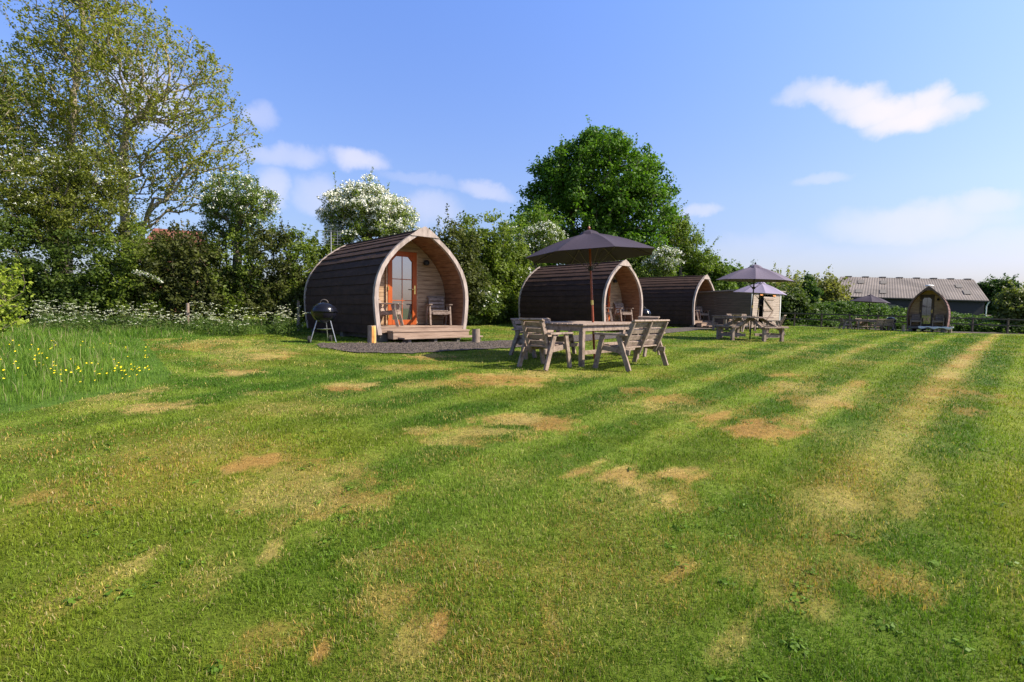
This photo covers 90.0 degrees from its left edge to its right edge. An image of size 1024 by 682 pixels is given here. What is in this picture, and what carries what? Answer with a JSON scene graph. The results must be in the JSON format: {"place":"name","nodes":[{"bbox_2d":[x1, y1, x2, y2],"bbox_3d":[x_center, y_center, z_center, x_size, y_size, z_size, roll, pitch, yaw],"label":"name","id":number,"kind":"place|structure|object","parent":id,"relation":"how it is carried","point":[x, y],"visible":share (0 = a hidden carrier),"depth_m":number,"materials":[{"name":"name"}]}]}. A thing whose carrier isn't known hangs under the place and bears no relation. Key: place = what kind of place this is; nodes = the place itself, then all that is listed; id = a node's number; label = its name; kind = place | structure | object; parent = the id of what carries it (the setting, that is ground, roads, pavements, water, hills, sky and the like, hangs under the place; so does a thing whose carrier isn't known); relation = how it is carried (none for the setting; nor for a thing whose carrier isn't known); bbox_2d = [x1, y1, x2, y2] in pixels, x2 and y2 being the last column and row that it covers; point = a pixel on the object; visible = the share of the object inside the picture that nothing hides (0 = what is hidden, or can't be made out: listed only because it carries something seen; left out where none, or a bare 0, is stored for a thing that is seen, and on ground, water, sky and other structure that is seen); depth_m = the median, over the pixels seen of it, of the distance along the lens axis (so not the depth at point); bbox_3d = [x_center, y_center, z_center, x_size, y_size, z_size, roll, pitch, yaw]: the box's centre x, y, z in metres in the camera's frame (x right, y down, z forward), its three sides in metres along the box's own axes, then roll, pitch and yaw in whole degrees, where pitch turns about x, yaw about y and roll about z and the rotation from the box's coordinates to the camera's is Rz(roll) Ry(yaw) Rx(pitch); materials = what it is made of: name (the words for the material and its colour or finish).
{"place":"outdoors","nodes":[
{"label":"outdoors","id":0,"kind":"place"},
{"bbox_2d":[0,317,310,412],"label":"long grass","id":1,"kind":"structure","parent":0,"point":[71,350],"depth_m":7.86,"materials":[{"name":"green plant"}]},
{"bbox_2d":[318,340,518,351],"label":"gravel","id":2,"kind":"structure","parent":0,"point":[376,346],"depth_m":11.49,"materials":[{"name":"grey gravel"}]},
{"bbox_2d":[0,307,1023,681],"bbox_3d":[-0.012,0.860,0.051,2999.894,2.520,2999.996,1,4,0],"label":"ground","id":3,"kind":"structure","parent":0,"point":[676,471],"depth_m":2.92,"materials":[{"name":"green plant"}]},
{"bbox_2d":[0,259,35,338],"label":"young tree","id":4,"kind":"object","parent":3,"relation":"on","point":[5,299],"visible":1,"depth_m":8.42,"materials":[{"name":"green plant"}]},
{"bbox_2d":[0,41,62,196],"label":"ash tree","id":5,"kind":"object","parent":3,"relation":"on","point":[8,110],"visible":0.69,"depth_m":20.06,"materials":[{"name":"green plant"}]},
{"bbox_2d":[0,206,64,320],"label":"hedge shrub","id":6,"kind":"object","parent":3,"relation":"on","point":[11,237],"visible":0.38,"depth_m":15.47,"materials":[{"name":"green plant"}]},
{"bbox_2d":[0,224,97,323],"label":"hedge shrub","id":7,"kind":"object","parent":3,"relation":"on","point":[39,278],"visible":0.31,"depth_m":15.44,"materials":[{"name":"green plant"}]},
{"bbox_2d":[0,137,148,273],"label":"hawthorn tree","id":8,"kind":"object","parent":3,"relation":"on","point":[68,203],"visible":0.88,"depth_m":16.83,"materials":[{"name":"green plant"}]},
{"bbox_2d":[0,338,149,381],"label":"buttercups","id":9,"kind":"object","parent":3,"relation":"on","point":[78,366],"visible":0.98,"depth_m":6.14,"materials":[{"name":"yellow plant"}]},
{"bbox_2d":[0,0,163,273],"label":"ash tree","id":10,"kind":"object","parent":3,"relation":"on","point":[62,47],"visible":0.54,"depth_m":21.96,"materials":[{"name":"green plant"}]},
{"bbox_2d":[26,221,141,324],"bbox_3d":[-13.234,-2.031,15.912,3.264,3.411,2.400,2,4,13],"label":"hedge shrub","id":11,"kind":"object","parent":3,"relation":"on","point":[79,295],"visible":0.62,"depth_m":15.48,"materials":[{"name":"green plant"}]},
{"bbox_2d":[78,216,174,322],"bbox_3d":[-12.011,-2.163,16.090,2.645,3.663,2.386,4,5,41],"label":"hedge shrub","id":12,"kind":"object","parent":3,"relation":"on","point":[127,260],"visible":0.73,"depth_m":15.74,"materials":[{"name":"green plant"}]},
{"bbox_2d":[44,0,262,310],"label":"ash tree","id":13,"kind":"object","parent":3,"relation":"on","point":[146,113],"visible":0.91,"depth_m":20.68,"materials":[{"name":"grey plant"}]},
{"bbox_2d":[112,217,206,321],"bbox_3d":[-12.380,-2.514,18.349,3.532,4.048,2.872,1,4,0],"label":"hedge shrub","id":14,"kind":"object","parent":3,"relation":"on","point":[152,234],"visible":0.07,"depth_m":18.30,"materials":[{"name":"green plant"}]},
{"bbox_2d":[121,219,204,324],"bbox_3d":[-11.050,-2.142,16.340,2.786,3.660,2.255,1,4,0],"label":"hedge shrub","id":15,"kind":"object","parent":3,"relation":"on","point":[159,270],"visible":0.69,"depth_m":15.97,"materials":[{"name":"green plant"}]},
{"bbox_2d":[132,269,163,283],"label":"blossom branch","id":16,"kind":"object","parent":15,"relation":"attached to","point":[143,273],"visible":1,"depth_m":15.19,"materials":[{"name":"white plant"}]},
{"bbox_2d":[24,300,311,335],"bbox_3d":[-9.670,-0.619,14.242,8.313,0.995,3.119,1,4,0],"label":"cow parsley","id":17,"kind":"object","parent":3,"relation":"on","point":[236,325],"visible":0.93,"depth_m":13.91,"materials":[{"name":"white plant"}]},
{"bbox_2d":[146,228,206,311],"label":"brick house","id":18,"kind":"structure","parent":3,"relation":"on","point":[156,229],"depth_m":30.08,"materials":[{"name":"red brick"}]},
{"bbox_2d":[186,303,189,321],"bbox_3d":[-9.886,-0.680,15.613,0.103,0.951,0.095,1,4,0],"label":"hedge stake","id":19,"kind":"object","parent":3,"relation":"on","point":[187,310],"visible":0.56,"depth_m":15.56,"materials":[{"name":"grey wood"}]},
{"bbox_2d":[158,219,241,323],"bbox_3d":[-10.027,-2.083,16.514,2.506,3.532,2.136,1,4,0],"label":"hedge shrub","id":20,"kind":"object","parent":3,"relation":"on","point":[209,296],"visible":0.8,"depth_m":16.17,"materials":[{"name":"green plant"}]},
{"bbox_2d":[184,157,284,321],"bbox_3d":[-9.600,-3.354,17.617,3.415,5.954,2.078,2,4,14],"label":"hawthorn tree","id":21,"kind":"object","parent":3,"relation":"on","point":[235,203],"visible":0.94,"depth_m":17.23,"materials":[{"name":"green plant"}]},
{"bbox_2d":[202,225,272,320],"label":"hedge shrub","id":22,"kind":"object","parent":3,"relation":"on","point":[242,273],"visible":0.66,"depth_m":16.45,"materials":[{"name":"green plant"}]},
{"bbox_2d":[223,209,304,325],"bbox_3d":[-7.984,-2.369,16.879,2.689,4.148,1.939,-1,4,-26],"label":"hedge shrub","id":23,"kind":"object","parent":3,"relation":"on","point":[273,279],"visible":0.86,"depth_m":16.68,"materials":[{"name":"green plant"}]},
{"bbox_2d":[269,223,320,325],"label":"hedge shrub","id":24,"kind":"object","parent":3,"relation":"on","point":[296,248],"visible":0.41,"depth_m":17.08,"materials":[{"name":"green plant"}]},
{"bbox_2d":[297,300,299,330],"bbox_3d":[-6.930,-0.766,16.611,0.103,1.101,0.095,1,4,0],"label":"hedge stake","id":25,"kind":"object","parent":3,"relation":"on","point":[298,304],"visible":0.65,"depth_m":16.57,"materials":[{"name":"grey wood"}]},
{"bbox_2d":[307,299,336,342],"bbox_3d":[-4.508,-0.485,12.329,0.633,1.039,0.730,0,4,-6],"label":"kettle barbecue","id":26,"kind":"object","parent":3,"relation":"on","point":[324,312],"visible":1,"depth_m":12.08,"materials":[{"name":"metal"}]},
{"bbox_2d":[300,224,343,277],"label":"hedge shrub","id":27,"kind":"object","parent":3,"relation":"on","point":[325,250],"visible":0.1,"depth_m":18.62,"materials":[{"name":"green plant"}]},
{"bbox_2d":[315,167,419,247],"bbox_3d":[-5.580,-3.593,20.016,4.121,6.252,3.056,1,4,0],"label":"hawthorn tree","id":28,"kind":"object","parent":3,"relation":"on","point":[372,213],"visible":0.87,"depth_m":19.39,"materials":[{"name":"white plant"}]},
{"bbox_2d":[367,325,375,342],"bbox_3d":[-3.350,-0.130,12.238,0.207,0.495,0.210,0,4,-6],"label":"log post","id":29,"kind":"object","parent":3,"relation":"on","point":[371,338],"visible":0.73,"depth_m":12.15,"materials":[{"name":"brown wood"}]},
{"bbox_2d":[304,226,467,341],"bbox_3d":[-3.884,-1.578,15.225,2.839,3.081,4.892,-2,5,-41],"label":"camping pod","id":30,"kind":"object","parent":3,"relation":"on","point":[411,271],"visible":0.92,"depth_m":14.19,"materials":[{"name":"brown wood"}]},
{"bbox_2d":[317,230,343,251],"bbox_3d":[-6.436,-2.168,18.236,0.900,3.495,0.048,0,4,-17],"label":"television aerial","id":31,"kind":"object","parent":30,"relation":"attached to","point":[330,235],"visible":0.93,"depth_m":18.14,"materials":[{"name":"metal"}]},
{"bbox_2d":[378,297,403,326],"bbox_3d":[-3.222,-0.791,13.222,0.738,0.830,0.658,1,4,0],"label":"garden armchair","id":32,"kind":"object","parent":30,"relation":"on","point":[384,312],"visible":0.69,"depth_m":12.97,"materials":[{"name":"grey wood"}]},
{"bbox_2d":[388,251,416,324],"bbox_3d":[-2.997,-1.445,14.035,0.896,2.003,0.133,-2,5,-41],"label":"door","id":33,"kind":"structure","parent":30,"relation":"in","point":[402,267],"depth_m":14.10,"materials":[{"name":"orange wood"}]},
{"bbox_2d":[425,296,452,325],"bbox_3d":[-2.076,-0.848,14.401,0.658,0.830,0.738,-1,4,-21],"label":"garden armchair","id":34,"kind":"object","parent":30,"relation":"on","point":[444,312],"visible":0.96,"depth_m":14.50,"materials":[{"name":"grey wood"}]},
{"bbox_2d":[387,329,482,342],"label":"wooden deck","id":35,"kind":"structure","parent":3,"relation":"on","point":[407,336],"depth_m":13.11,"materials":[{"name":"beige wood"}]},
{"bbox_2d":[429,203,493,315],"bbox_3d":[-2.655,-3.422,22.883,3.224,5.583,2.882,-1,4,-31],"label":"hedge shrub","id":36,"kind":"object","parent":3,"relation":"on","point":[467,258],"visible":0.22,"depth_m":22.64,"materials":[{"name":"green plant"}]},
{"bbox_2d":[472,329,479,341],"bbox_3d":[-0.922,-0.105,13.092,0.207,0.416,0.210,1,4,0],"label":"log post","id":37,"kind":"object","parent":3,"relation":"on","point":[475,335],"visible":0.79,"depth_m":13.01,"materials":[{"name":"brown wood"}]},
{"bbox_2d":[438,208,523,323],"bbox_3d":[-1.546,-3.577,24.871,4.166,5.749,3.482,2,4,17],"label":"hedge shrub","id":38,"kind":"object","parent":3,"relation":"on","point":[495,259],"visible":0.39,"depth_m":24.33,"materials":[{"name":"green plant"}]},
{"bbox_2d":[467,255,508,324],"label":"hedge shrub","id":39,"kind":"object","parent":3,"relation":"on","point":[493,295],"visible":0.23,"depth_m":23.48,"materials":[{"name":"green plant"}]},
{"bbox_2d":[467,308,513,324],"bbox_3d":[-0.831,-1.306,25.026,2.196,1.098,5.505,4,5,43],"label":"cow parsley","id":40,"kind":"object","parent":3,"relation":"on","point":[470,316],"visible":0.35,"depth_m":23.87,"materials":[{"name":"green plant"}]},
{"bbox_2d":[0,350,1023,681],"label":"clover","id":41,"kind":"object","parent":3,"relation":"on","point":[216,668],"visible":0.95,"depth_m":2.39,"materials":[{"name":"green plant"}]},
{"bbox_2d":[490,220,534,322],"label":"hedge shrub","id":42,"kind":"object","parent":3,"relation":"on","point":[522,249],"visible":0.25,"depth_m":25.77,"materials":[{"name":"green plant"}]},
{"bbox_2d":[497,199,564,269],"bbox_3d":[1.383,-5.360,33.213,4.778,7.846,3.337,1,4,0],"label":"field maple tree","id":43,"kind":"object","parent":3,"relation":"on","point":[526,218],"visible":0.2,"depth_m":32.65,"materials":[{"name":"green plant"}]},
{"bbox_2d":[506,207,567,271],"bbox_3d":[1.163,-4.291,28.991,3.971,6.414,2.715,1,4,0],"label":"hawthorn tree","id":44,"kind":"object","parent":3,"relation":"on","point":[547,230],"visible":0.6,"depth_m":28.50,"materials":[{"name":"white plant"}]},
{"bbox_2d":[509,318,576,357],"bbox_3d":[0.635,-0.084,10.439,0.738,0.753,1.372,4,5,43],"label":"garden bench","id":45,"kind":"object","parent":3,"relation":"on","point":[517,339],"visible":0.53,"depth_m":10.19,"materials":[{"name":"grey wood"}]},
{"bbox_2d":[517,318,572,370],"bbox_3d":[0.535,0.038,8.431,0.658,0.830,0.738,4,5,43],"label":"garden armchair","id":46,"kind":"object","parent":3,"relation":"on","point":[551,346],"visible":0.98,"depth_m":8.32,"materials":[{"name":"grey wood"}]},
{"bbox_2d":[520,321,638,366],"bbox_3d":[1.340,0.007,9.758,1.428,0.728,2.000,4,5,43],"label":"garden table","id":47,"kind":"object","parent":3,"relation":"on","point":[581,327],"visible":0.61,"depth_m":8.95,"materials":[{"name":"grey wood"}]},
{"bbox_2d":[518,259,642,331],"bbox_3d":[3.008,-1.975,23.041,2.839,3.081,4.892,-3,5,-44],"label":"camping pod","id":48,"kind":"object","parent":3,"relation":"on","point":[557,293],"visible":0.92,"depth_m":22.25,"materials":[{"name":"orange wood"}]},
{"bbox_2d":[606,282,610,320],"bbox_3d":[3.944,-1.844,21.890,0.896,2.003,0.133,-3,5,-44],"label":"door","id":49,"kind":"structure","parent":48,"relation":"in","point":[608,298],"depth_m":22.13,"materials":[{"name":"orange wood"}]},
{"bbox_2d":[606,307,612,321],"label":"garden armchair","id":50,"kind":"object","parent":48,"relation":"on","point":[609,313],"visible":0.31,"depth_m":20.85,"materials":[{"name":"grey wood"}]},
{"bbox_2d":[613,303,633,321],"bbox_3d":[4.807,-1.248,22.254,0.658,0.830,0.738,-1,4,-23],"label":"garden armchair","id":51,"kind":"object","parent":48,"relation":"on","point":[619,306],"visible":0.97,"depth_m":22.26,"materials":[{"name":"grey wood"}]},
{"bbox_2d":[526,226,654,357],"bbox_3d":[1.480,-0.920,9.797,2.342,2.536,2.347,2,4,12],"label":"parasol","id":52,"kind":"object","parent":3,"relation":"on","point":[589,246],"visible":0.98,"depth_m":9.77,"materials":[{"name":"fabric"}]},
{"bbox_2d":[507,115,684,269],"bbox_3d":[6.458,-9.478,40.047,13.762,16.103,9.171,1,4,0],"label":"sycamore tree","id":53,"kind":"object","parent":3,"relation":"on","point":[576,186],"visible":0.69,"depth_m":37.98,"materials":[{"name":"green plant"}]},
{"bbox_2d":[593,319,669,371],"bbox_3d":[2.066,0.042,8.743,0.738,0.830,1.372,4,5,43],"label":"garden bench","id":54,"kind":"object","parent":3,"relation":"on","point":[620,346],"visible":0.98,"depth_m":8.47,"materials":[{"name":"grey wood"}]},
{"bbox_2d":[618,316,660,356],"bbox_3d":[2.706,-0.107,10.788,0.658,0.830,0.738,4,5,43],"label":"garden armchair","id":55,"kind":"object","parent":3,"relation":"on","point":[647,318],"visible":0.27,"depth_m":10.81,"materials":[{"name":"grey wood"}]},
{"bbox_2d":[605,246,687,277],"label":"hedge shrub","id":56,"kind":"object","parent":3,"relation":"on","point":[640,259],"depth_m":36.51,"materials":[{"name":"green plant"}]},
{"bbox_2d":[642,307,650,318],"bbox_3d":[5.817,-0.993,22.716,0.632,1.039,0.730,0,4,-17],"label":"kettle barbecue","id":57,"kind":"object","parent":3,"relation":"on","point":[646,312],"visible":0.44,"depth_m":22.39,"materials":[{"name":"metal"}]},
{"bbox_2d":[634,240,685,277],"bbox_3d":[9.759,-3.877,34.014,3.558,5.642,2.752,1,4,0],"label":"hawthorn tree","id":58,"kind":"object","parent":3,"relation":"on","point":[663,260],"visible":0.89,"depth_m":33.63,"materials":[{"name":"white plant"}]},
{"bbox_2d":[638,275,715,326],"bbox_3d":[9.159,-2.316,30.405,2.839,3.081,4.892,-3,5,-44],"label":"camping pod","id":59,"kind":"object","parent":3,"relation":"on","point":[673,299],"visible":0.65,"depth_m":28.96,"materials":[{"name":"brown wood"}]},
{"bbox_2d":[695,306,709,320],"bbox_3d":[10.924,-1.584,29.526,0.658,0.830,0.738,0,4,-16],"label":"garden armchair","id":60,"kind":"object","parent":59,"relation":"on","point":[701,310],"visible":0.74,"depth_m":29.54,"materials":[{"name":"grey wood"}]},
{"bbox_2d":[653,198,723,275],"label":"field maple tree","id":61,"kind":"object","parent":3,"relation":"on","point":[684,241],"visible":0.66,"depth_m":41.30,"materials":[{"name":"green plant"}]},
{"bbox_2d":[674,254,739,290],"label":"hedge shrub","id":62,"kind":"object","parent":3,"relation":"on","point":[720,270],"visible":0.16,"depth_m":42.62,"materials":[{"name":"green plant"}]},
{"bbox_2d":[697,322,717,327],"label":"entrance steps","id":63,"kind":"structure","parent":3,"relation":"on","point":[707,325],"depth_m":28.04,"materials":[{"name":"brown wood"}]},
{"bbox_2d":[713,250,748,288],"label":"hedge shrub","id":64,"kind":"object","parent":3,"relation":"on","point":[742,284],"visible":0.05,"depth_m":45.74,"materials":[{"name":"green plant"}]},
{"bbox_2d":[712,315,756,331],"bbox_3d":[10.725,-0.859,24.715,1.428,0.728,2.000,4,5,43],"label":"garden table","id":65,"kind":"object","parent":3,"relation":"on","point":[724,316],"visible":0.58,"depth_m":24.44,"materials":[{"name":"wood"}]},
{"bbox_2d":[730,314,749,331],"bbox_3d":[10.340,-0.809,23.171,0.738,0.830,0.658,-2,4,-37],"label":"garden armchair","id":66,"kind":"object","parent":3,"relation":"on","point":[743,326],"visible":0.54,"depth_m":23.05,"materials":[{"name":"wood"}]},
{"bbox_2d":[725,314,755,329],"bbox_3d":[11.561,-0.945,25.873,1.372,0.830,0.738,0,4,-17],"label":"garden bench","id":67,"kind":"object","parent":3,"relation":"on","point":[730,319],"visible":0.25,"depth_m":25.99,"materials":[{"name":"grey wood"}]},
{"bbox_2d":[696,289,785,327],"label":"timber shed","id":68,"kind":"structure","parent":3,"relation":"on","point":[724,302],"depth_m":29.28,"materials":[{"name":"brown wood"}]},
{"bbox_2d":[762,297,773,324],"bbox_3d":[14.846,-1.691,29.632,1.270,1.720,0.077,-2,5,-40],"label":"door","id":69,"kind":"structure","parent":68,"relation":"in","point":[768,302],"depth_m":29.58,"materials":[{"name":"beige wood"}]},
{"bbox_2d":[713,316,788,341],"bbox_3d":[7.860,-0.423,16.892,2.230,0.755,2.230,0,4,-17],"label":"picnic table","id":70,"kind":"object","parent":3,"relation":"on","point":[764,334],"visible":0.97,"depth_m":16.51,"materials":[{"name":"wood"}]},
{"bbox_2d":[717,262,793,339],"bbox_3d":[7.916,-1.309,16.794,2.162,2.539,2.161,-3,5,-44],"label":"parasol","id":71,"kind":"object","parent":3,"relation":"on","point":[755,272],"visible":1,"depth_m":16.41,"materials":[{"name":"fabric"}]},
{"bbox_2d":[731,259,780,289],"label":"hedge shrub","id":72,"kind":"object","parent":3,"relation":"on","point":[739,265],"visible":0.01,"depth_m":48.05,"materials":[{"name":"green plant"}]},
{"bbox_2d":[734,282,786,330],"bbox_3d":[11.773,-1.677,24.373,2.213,2.466,2.217,3,4,37],"label":"parasol","id":73,"kind":"object","parent":3,"relation":"on","point":[763,288],"visible":0.91,"depth_m":23.86,"materials":[{"name":"fabric"}]},
{"bbox_2d":[766,315,786,334],"bbox_3d":[10.510,-0.630,20.477,0.738,0.830,0.658,3,4,37],"label":"garden armchair","id":74,"kind":"object","parent":3,"relation":"on","point":[779,322],"visible":0.55,"depth_m":20.34,"materials":[{"name":"wood"}]},
{"bbox_2d":[767,261,801,291],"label":"hedge shrub","id":75,"kind":"object","parent":3,"relation":"on","point":[779,284],"visible":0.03,"depth_m":50.99,"materials":[{"name":"green plant"}]},
{"bbox_2d":[771,277,819,321],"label":"hedge shrub","id":76,"kind":"object","parent":3,"relation":"on","point":[795,300],"visible":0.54,"depth_m":44.70,"materials":[{"name":"green plant"}]},
{"bbox_2d":[775,266,822,301],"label":"hedge shrub","id":77,"kind":"object","parent":3,"relation":"on","point":[796,277],"visible":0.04,"depth_m":52.52,"materials":[{"name":"green plant"}]},
{"bbox_2d":[800,271,823,302],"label":"conifer tree","id":78,"kind":"object","parent":3,"relation":"on","point":[815,291],"visible":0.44,"depth_m":48.52,"materials":[{"name":"green plant"}]},
{"bbox_2d":[811,264,854,303],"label":"hedge shrub","id":79,"kind":"object","parent":3,"relation":"on","point":[833,289],"visible":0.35,"depth_m":54.57,"materials":[{"name":"green plant"}]},
{"bbox_2d":[838,318,852,328],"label":"garden armchair","id":80,"kind":"object","parent":3,"relation":"on","point":[844,324],"visible":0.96,"depth_m":36.71,"materials":[{"name":"wood"}]},
{"bbox_2d":[854,318,867,328],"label":"garden armchair","id":81,"kind":"object","parent":3,"relation":"on","point":[861,322],"visible":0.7,"depth_m":38.36,"materials":[{"name":"wood"}]},
{"bbox_2d":[844,319,881,329],"bbox_3d":[25.502,-1.210,37.269,2.000,0.728,1.428,0,4,-9],"label":"garden table","id":82,"kind":"object","parent":3,"relation":"on","point":[858,325],"visible":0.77,"depth_m":36.73,"materials":[{"name":"wood"}]},
{"bbox_2d":[850,294,890,329],"bbox_3d":[25.744,-2.111,36.892,2.306,2.616,2.310,1,4,7],"label":"parasol","id":83,"kind":"object","parent":3,"relation":"on","point":[872,299],"visible":1,"depth_m":36.48,"materials":[{"name":"fabric"}]},
{"bbox_2d":[869,319,894,330],"bbox_3d":[25.920,-1.133,35.873,1.372,0.830,0.738,1,4,0],"label":"garden bench","id":84,"kind":"object","parent":3,"relation":"on","point":[874,324],"visible":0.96,"depth_m":35.67,"materials":[{"name":"wood"}]},
{"bbox_2d":[883,317,895,330],"bbox_3d":[26.555,-1.242,36.014,0.730,1.039,0.633,4,5,44],"label":"kettle barbecue","id":85,"kind":"object","parent":3,"relation":"on","point":[890,322],"visible":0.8,"depth_m":35.78,"materials":[{"name":"metal"}]},
{"bbox_2d":[882,319,896,330],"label":"garden armchair","id":86,"kind":"object","parent":3,"relation":"on","point":[889,326],"visible":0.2,"depth_m":36.66,"materials":[{"name":"wood"}]},
{"bbox_2d":[780,299,1023,333],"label":"bramble bank","id":87,"kind":"structure","parent":3,"relation":"on","point":[845,307],"depth_m":44.02,"materials":[{"name":"green plant"}]},
{"bbox_2d":[780,312,1023,332],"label":"rail fence","id":88,"kind":"object","parent":3,"relation":"on","point":[972,324],"visible":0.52,"depth_m":41.07,"materials":[{"name":"wood"}]},
{"bbox_2d":[839,276,990,320],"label":"barn","id":89,"kind":"structure","parent":3,"relation":"on","point":[964,296],"depth_m":60.03,"materials":[{"name":"black metal"}]},
{"bbox_2d":[906,286,950,332],"bbox_3d":[29.923,-2.201,36.685,2.243,3.235,4.892,4,5,42],"label":"camping pod","id":90,"kind":"object","parent":3,"relation":"on","point":[928,304],"visible":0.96,"depth_m":35.58,"materials":[{"name":"brown wood"}]},
{"bbox_2d":[910,314,921,325],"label":"garden armchair","id":91,"kind":"object","parent":90,"relation":"on","point":[912,320],"visible":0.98,"depth_m":35.69,"materials":[{"name":"grey wood"}]},
{"bbox_2d":[919,296,933,325],"bbox_3d":[28.886,-2.103,35.673,0.699,2.103,0.061,4,5,42],"label":"door","id":92,"kind":"structure","parent":90,"relation":"in","point":[926,310],"depth_m":35.67,"materials":[{"name":"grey wood"}]},
{"bbox_2d":[932,315,945,326],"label":"garden armchair","id":93,"kind":"object","parent":90,"relation":"on","point":[939,320],"visible":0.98,"depth_m":34.88,"materials":[{"name":"grey wood"}]},
{"bbox_2d":[918,326,953,329],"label":"deck","id":94,"kind":"structure","parent":3,"relation":"on","point":[935,327],"depth_m":34.65,"materials":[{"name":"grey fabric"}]},
{"bbox_2d":[977,273,1023,315],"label":"oak tree","id":95,"kind":"object","parent":3,"relation":"on","point":[991,288],"visible":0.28,"depth_m":65.11,"materials":[{"name":"green plant"}]},
{"bbox_2d":[989,279,1023,329],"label":"hedge shrub","id":96,"kind":"object","parent":3,"relation":"on","point":[1007,305],"visible":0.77,"depth_m":40.43,"materials":[{"name":"green plant"}]},
{"bbox_2d":[0,0,1023,315],"label":"sky","id":97,"kind":"structure","parent":0,"point":[871,138],"materials":[{"name":"blue"}]},
{"bbox_2d":[317,327,710,352],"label":"path","id":98,"kind":"structure","parent":0,"point":[588,337],"depth_m":12.23,"materials":[{"name":"grey gravel"}]},
{"bbox_2d":[799,325,1022,333],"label":"path","id":99,"kind":"structure","parent":0,"point":[927,331],"depth_m":39.21,"materials":[{"name":"grey gravel"}]}
]}

